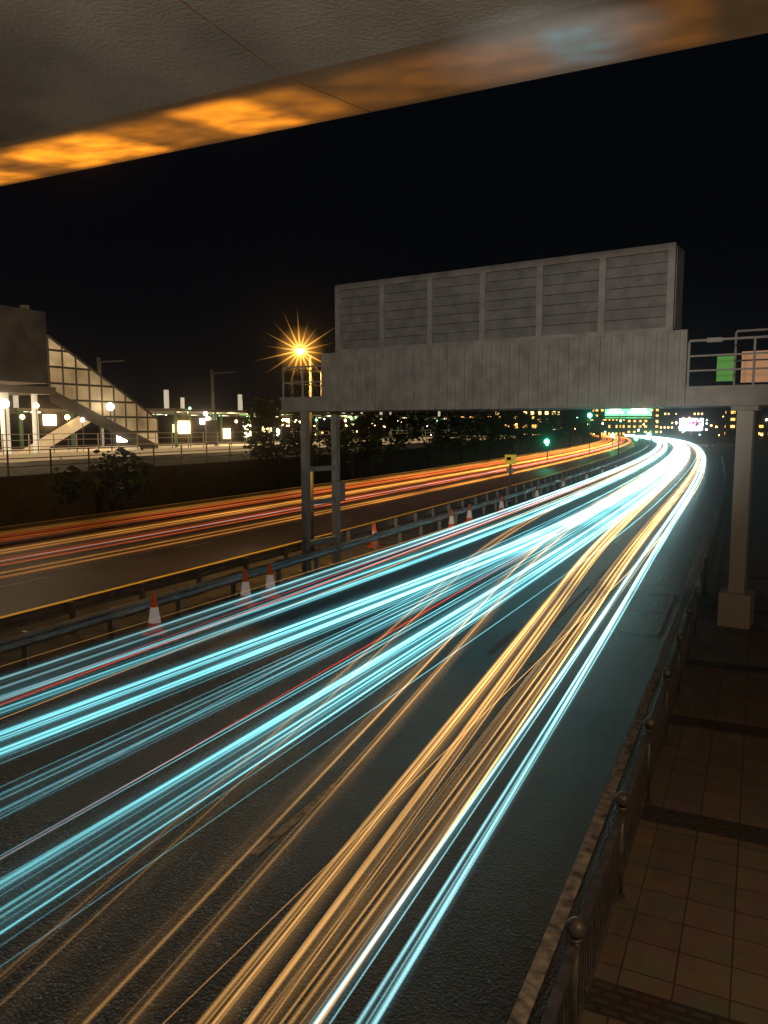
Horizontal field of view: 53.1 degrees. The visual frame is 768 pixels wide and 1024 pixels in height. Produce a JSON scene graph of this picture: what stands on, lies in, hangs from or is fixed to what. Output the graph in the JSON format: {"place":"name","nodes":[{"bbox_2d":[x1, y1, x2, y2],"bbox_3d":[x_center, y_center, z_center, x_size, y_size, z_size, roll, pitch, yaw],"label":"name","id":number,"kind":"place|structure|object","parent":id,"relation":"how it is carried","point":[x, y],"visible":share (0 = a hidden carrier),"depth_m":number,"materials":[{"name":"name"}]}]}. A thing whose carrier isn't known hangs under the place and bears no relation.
{"place":"outdoors","nodes":[
{"label":"outdoors","id":0,"kind":"place"},
{"bbox_2d":[0,437,634,618],"bbox_3d":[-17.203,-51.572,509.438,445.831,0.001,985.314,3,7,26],"label":"road","id":1,"kind":"structure","parent":0,"point":[73,567],"depth_m":35.18,"materials":[{"name":"grey asphalt"}]},
{"bbox_2d":[0,441,632,617],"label":"yellow line","id":2,"kind":"object","parent":1,"relation":"on","point":[239,556],"visible":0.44,"depth_m":27.91,"materials":[{"name":"orange paint"}]},
{"bbox_2d":[546,437,548,466],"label":"traffic signal","id":3,"kind":"object","parent":1,"relation":"on","point":[547,445],"visible":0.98,"depth_m":95.48,"materials":[{"name":"metal"}]},
{"bbox_2d":[589,412,591,453],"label":"traffic signal","id":4,"kind":"object","parent":1,"relation":"on","point":[589,433],"visible":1,"depth_m":127.30,"materials":[{"name":"metal"}]},
{"bbox_2d":[0,436,722,1023],"bbox_3d":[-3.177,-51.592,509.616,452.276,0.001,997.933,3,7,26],"label":"road","id":5,"kind":"structure","parent":0,"point":[416,866],"depth_m":10.92,"materials":[{"name":"grey asphalt"}]},
{"bbox_2d":[0,437,719,1023],"bbox_3d":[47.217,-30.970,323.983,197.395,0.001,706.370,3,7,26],"label":"road markings","id":6,"kind":"object","parent":5,"relation":"on","point":[534,979],"visible":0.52,"depth_m":10.76,"materials":[{"name":"white paint"}]},
{"bbox_2d":[549,538,698,636],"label":"box markings","id":7,"kind":"object","parent":5,"relation":"on","point":[666,618],"visible":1,"depth_m":23.00,"materials":[{"name":"white paint"}]},
{"bbox_2d":[650,437,722,476],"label":"bollards","id":8,"kind":"object","parent":5,"relation":"on","point":[700,446],"visible":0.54,"depth_m":179.61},
{"bbox_2d":[561,438,724,1023],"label":"kerb top","id":9,"kind":"structure","parent":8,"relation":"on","point":[615,861],"depth_m":7.47,"materials":[{"name":"grey concrete"}]},
{"bbox_2d":[0,0,767,185],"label":"bridge underside","id":10,"kind":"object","parent":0,"point":[86,84],"depth_m":6.40,"materials":[{"name":"concrete"}]},
{"bbox_2d":[0,428,767,696],"bbox_3d":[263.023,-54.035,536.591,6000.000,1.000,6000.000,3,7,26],"label":"ground","id":11,"kind":"structure","parent":0,"point":[91,439],"depth_m":246.51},
{"bbox_2d":[0,431,588,533],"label":"retaining wall","id":12,"kind":"structure","parent":11,"relation":"on","point":[30,499],"depth_m":48.77,"materials":[{"name":"concrete"}]},
{"bbox_2d":[0,305,514,462],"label":"station building","id":13,"kind":"structure","parent":12,"relation":"on","point":[23,346],"depth_m":52.45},
{"bbox_2d":[6,335,158,462],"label":"station stairs","id":14,"kind":"structure","parent":13,"relation":"attached to","point":[86,392],"depth_m":57.31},
{"bbox_2d":[0,430,454,454],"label":"fence","id":15,"kind":"object","parent":13,"relation":"on","point":[118,444],"visible":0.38,"depth_m":58.85,"materials":[{"name":"grey metal"}]},
{"bbox_2d":[20,357,437,452],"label":"station clutter","id":16,"kind":"object","parent":13,"relation":"on","point":[183,426],"visible":0.48,"depth_m":70.84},
{"bbox_2d":[0,390,469,450],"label":"city buildings","id":17,"kind":"structure","parent":13,"relation":"on","point":[211,425],"depth_m":70.80,"materials":[{"name":"grey concrete"}]},
{"bbox_2d":[0,431,568,475],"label":"fence wall","id":18,"kind":"structure","parent":12,"relation":"on","point":[153,459],"depth_m":44.27,"materials":[{"name":"metal"}]},
{"bbox_2d":[0,437,598,544],"bbox_3d":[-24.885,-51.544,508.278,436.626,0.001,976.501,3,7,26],"label":"verge","id":19,"kind":"structure","parent":11,"relation":"on","point":[37,534],"depth_m":45.71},
{"bbox_2d":[52,446,155,520],"bbox_3d":[-14.320,-1.475,39.963,4.432,3.907,6.913,5,8,36],"label":"tree","id":20,"kind":"object","parent":19,"relation":"on","point":[132,472],"visible":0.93,"depth_m":40.15,"materials":[{"name":"green plant"}]},
{"bbox_2d":[233,391,329,494],"bbox_3d":[-6.835,-5.010,55.287,6.542,7.548,6.897,3,7,26],"label":"tree","id":21,"kind":"object","parent":19,"relation":"on","point":[266,417],"visible":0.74,"depth_m":54.46,"materials":[{"name":"green plant"}]},
{"bbox_2d":[313,412,400,484],"bbox_3d":[-2.031,-5.402,64.579,7.025,6.275,7.639,3,7,26],"label":"tree","id":22,"kind":"object","parent":19,"relation":"on","point":[362,423],"visible":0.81,"depth_m":64.54,"materials":[{"name":"green plant"}]},
{"bbox_2d":[349,412,435,478],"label":"tree","id":23,"kind":"object","parent":19,"relation":"on","point":[398,437],"visible":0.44,"depth_m":70.20,"materials":[{"name":"green plant"}]},
{"bbox_2d":[403,412,467,473],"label":"tree","id":24,"kind":"object","parent":19,"relation":"on","point":[441,441],"visible":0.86,"depth_m":81.16,"materials":[{"name":"green plant"}]},
{"bbox_2d":[432,411,498,467],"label":"tree","id":25,"kind":"object","parent":19,"relation":"on","point":[479,421],"visible":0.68,"depth_m":91.30,"materials":[{"name":"green plant"}]},
{"bbox_2d":[459,410,521,463],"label":"tree","id":26,"kind":"object","parent":19,"relation":"on","point":[502,429],"visible":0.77,"depth_m":101.88,"materials":[{"name":"green plant"}]},
{"bbox_2d":[481,411,541,453],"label":"tree","id":27,"kind":"object","parent":19,"relation":"on","point":[524,417],"visible":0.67,"depth_m":112.57,"materials":[{"name":"green plant"}]},
{"bbox_2d":[512,410,556,455],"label":"tree","id":28,"kind":"object","parent":19,"relation":"on","point":[550,426],"visible":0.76,"depth_m":128.29,"materials":[{"name":"green plant"}]},
{"bbox_2d":[533,411,575,451],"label":"tree","id":29,"kind":"object","parent":19,"relation":"on","point":[567,421],"visible":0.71,"depth_m":146.83,"materials":[{"name":"green plant"}]},
{"bbox_2d":[553,413,592,448],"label":"tree","id":30,"kind":"object","parent":19,"relation":"on","point":[581,421],"visible":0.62,"depth_m":170.31,"materials":[{"name":"green plant"}]},
{"bbox_2d":[571,414,597,445],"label":"tree","id":31,"kind":"object","parent":19,"relation":"on","point":[578,433],"visible":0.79,"depth_m":197.91,"materials":[{"name":"green plant"}]},
{"bbox_2d":[575,415,606,442],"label":"tree","id":32,"kind":"object","parent":19,"relation":"on","point":[598,423],"visible":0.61,"depth_m":227.36,"materials":[{"name":"green plant"}]},
{"bbox_2d":[0,437,652,694],"bbox_3d":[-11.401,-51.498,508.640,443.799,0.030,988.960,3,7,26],"label":"median","id":33,"kind":"object","parent":11,"relation":"on","point":[50,658],"visible":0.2,"depth_m":21.48,"materials":[{"name":"grey concrete"}]},
{"bbox_2d":[141,593,167,635],"bbox_3d":[-5.548,2.461,18.551,0.520,1.012,0.520,0,6,-2],"label":"traffic cone","id":34,"kind":"object","parent":33,"relation":"on","point":[154,628],"visible":1,"depth_m":18.45,"materials":[{"name":"orange"}]},
{"bbox_2d":[234,570,257,607],"bbox_3d":[-3.888,2.123,21.591,0.520,1.012,0.520,1,7,13],"label":"traffic cone","id":35,"kind":"object","parent":33,"relation":"on","point":[245,598],"visible":1,"depth_m":21.49,"materials":[{"name":"orange"}]},
{"bbox_2d":[259,563,281,599],"bbox_3d":[-3.344,2.012,22.588,0.520,1.012,0.520,-4,7,-30],"label":"traffic cone","id":36,"kind":"object","parent":33,"relation":"on","point":[270,590],"visible":1,"depth_m":22.49,"materials":[{"name":"orange"}]},
{"bbox_2d":[293,344,313,550],"bbox_3d":[-2.897,-2.080,28.226,0.300,7.840,1.724,1,6,11],"label":"street lamp","id":37,"kind":"object","parent":33,"relation":"on","point":[299,347],"visible":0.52,"depth_m":28.90,"materials":[{"name":"metal"}]},
{"bbox_2d":[0,436,643,632],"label":"safety barrier","id":38,"kind":"object","parent":33,"relation":"on","point":[71,608],"visible":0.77,"depth_m":23.47,"materials":[{"name":"grey metal"}]},
{"bbox_2d":[0,436,648,666],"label":"safety barrier","id":39,"kind":"object","parent":33,"relation":"on","point":[23,640],"visible":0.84,"depth_m":21.97,"materials":[{"name":"grey metal"}]},
{"bbox_2d":[368,523,381,547],"bbox_3d":[-0.385,0.977,31.905,0.520,1.012,0.520,2,7,20],"label":"traffic cone","id":40,"kind":"object","parent":33,"relation":"on","point":[373,531],"visible":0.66,"depth_m":31.82,"materials":[{"name":"orange plastic"}]},
{"bbox_2d":[444,509,458,529],"bbox_3d":[3.296,0.364,37.416,0.520,1.012,0.520,-2,7,-20],"label":"traffic cone","id":41,"kind":"object","parent":33,"relation":"on","point":[451,525],"visible":1,"depth_m":37.32,"materials":[{"name":"orange plastic"}]},
{"bbox_2d":[464,504,473,522],"bbox_3d":[4.439,0.089,39.895,0.520,1.012,0.520,-1,6,-5],"label":"traffic cone","id":42,"kind":"object","parent":33,"relation":"on","point":[469,519],"visible":1,"depth_m":39.80,"materials":[{"name":"orange plastic"}]},
{"bbox_2d":[496,495,504,512],"bbox_3d":[6.860,-0.461,44.848,0.520,1.012,0.520,2,7,21],"label":"traffic cone","id":43,"kind":"object","parent":33,"relation":"on","point":[501,507],"visible":1,"depth_m":44.75,"materials":[{"name":"orange plastic"}]},
{"bbox_2d":[504,454,515,501],"bbox_3d":[8.406,-2.277,51.147,0.600,3.170,0.850,3,7,26],"label":"speed camera","id":44,"kind":"object","parent":33,"relation":"on","point":[510,459],"visible":0.95,"depth_m":50.98,"materials":[{"name":"metal"}]},
{"bbox_2d":[280,384,767,572],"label":"gantry frame","id":45,"kind":"object","parent":33,"relation":"on","point":[744,397],"visible":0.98,"depth_m":25.85,"materials":[{"name":"grey metal"}]},
{"bbox_2d":[321,329,687,410],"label":"gantry beam","id":46,"kind":"structure","parent":45,"relation":"attached to","point":[645,369],"depth_m":21.15,"materials":[{"name":"grey metal"}]},
{"bbox_2d":[335,242,684,352],"bbox_3d":[3.012,-5.858,21.962,10.400,2.113,0.871,4,8,33],"label":"gantry sign","id":47,"kind":"object","parent":45,"relation":"attached to","point":[630,290],"visible":0.99,"depth_m":21.02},
{"bbox_2d":[282,328,767,396],"bbox_3d":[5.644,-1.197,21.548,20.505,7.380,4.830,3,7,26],"label":"gantry railings","id":48,"kind":"object","parent":45,"relation":"on","point":[735,353],"visible":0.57,"depth_m":18.78,"materials":[{"name":"grey metal"}]},
{"bbox_2d":[707,337,767,382],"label":"walkway plates","id":49,"kind":"object","parent":48,"relation":"on","point":[727,362],"visible":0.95,"depth_m":20.03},
{"bbox_2d":[534,486,541,500],"bbox_3d":[10.400,-1.277,52.188,0.520,1.012,0.520,-2,7,-17],"label":"traffic cone","id":50,"kind":"object","parent":33,"relation":"on","point":[536,498],"visible":1,"depth_m":52.09,"materials":[{"name":"orange plastic"}]},
{"bbox_2d":[559,477,566,489],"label":"traffic cone","id":51,"kind":"object","parent":33,"relation":"on","point":[563,485],"visible":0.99,"depth_m":60.89,"materials":[{"name":"orange plastic"}]},
{"bbox_2d":[583,471,588,481],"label":"traffic cone","id":52,"kind":"object","parent":33,"relation":"on","point":[586,479],"visible":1,"depth_m":69.51,"materials":[{"name":"orange plastic"}]},
{"bbox_2d":[618,410,619,458],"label":"pole","id":53,"kind":"object","parent":33,"relation":"on","point":[619,433],"visible":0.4,"depth_m":114.56,"materials":[{"name":"metal"}]},
{"bbox_2d":[431,411,453,431],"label":"tree","id":54,"kind":"object","parent":11,"relation":"on","point":[436,412],"visible":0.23,"depth_m":206.10,"materials":[{"name":"green plant"}]},
{"bbox_2d":[315,417,767,444],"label":"city lamps","id":55,"kind":"object","parent":11,"relation":"on","point":[638,432],"visible":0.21,"depth_m":255.57,"materials":[{"name":"yellow"}]},
{"bbox_2d":[340,409,767,437],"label":"city buildings","id":56,"kind":"structure","parent":11,"relation":"on","point":[611,425],"depth_m":396.01,"materials":[{"name":"brown"}]},
{"bbox_2d":[599,409,653,442],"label":"sign gantry","id":57,"kind":"object","parent":11,"relation":"on","point":[630,413],"visible":0.74,"depth_m":236.19,"materials":[{"name":"metal"}]},
{"bbox_2d":[664,409,683,436],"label":"tree","id":58,"kind":"object","parent":11,"relation":"on","point":[674,417],"visible":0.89,"depth_m":307.25,"materials":[{"name":"green plant"}]},
{"bbox_2d":[679,418,702,444],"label":"billboard","id":59,"kind":"object","parent":11,"relation":"on","point":[684,425],"visible":0.64,"depth_m":212.77,"materials":[{"name":"metal"}]},
{"bbox_2d":[0,33,767,427],"label":"sky","id":60,"kind":"structure","parent":0,"point":[180,266],"materials":[{"name":"black"}]},
{"bbox_2d":[580,437,767,1023],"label":"pavement","id":61,"kind":"structure","parent":0,"point":[688,925],"depth_m":8.95,"materials":[{"name":"brown tile"}]},
{"bbox_2d":[540,587,698,1023],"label":"guard railing","id":62,"kind":"object","parent":61,"relation":"on","point":[632,799],"visible":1,"depth_m":7.64,"materials":[{"name":"metal"}]},
{"bbox_2d":[584,574,767,1023],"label":"paving strips","id":63,"kind":"object","parent":61,"relation":"on","point":[619,1002],"visible":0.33,"depth_m":9.02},
{"bbox_2d":[689,408,728,446],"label":"tree","id":64,"kind":"object","parent":61,"relation":"on","point":[701,421],"visible":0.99,"depth_m":183.17,"materials":[{"name":"green plant"}]},
{"bbox_2d":[697,455,726,612],"bbox_3d":[26.430,-2.351,60.099,0.689,1.150,88.223,3,7,24],"label":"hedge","id":65,"kind":"object","parent":61,"relation":"on","point":[704,573],"visible":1,"depth_m":26.17,"materials":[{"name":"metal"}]},
{"bbox_2d":[717,411,755,628],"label":"gantry column","id":66,"kind":"structure","parent":61,"relation":"on","point":[736,602],"depth_m":18.63,"materials":[{"name":"grey concrete"}]},
{"bbox_2d":[733,410,767,434],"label":"tree","id":67,"kind":"object","parent":61,"relation":"on","point":[760,430],"visible":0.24,"depth_m":110.53,"materials":[{"name":"green plant"}]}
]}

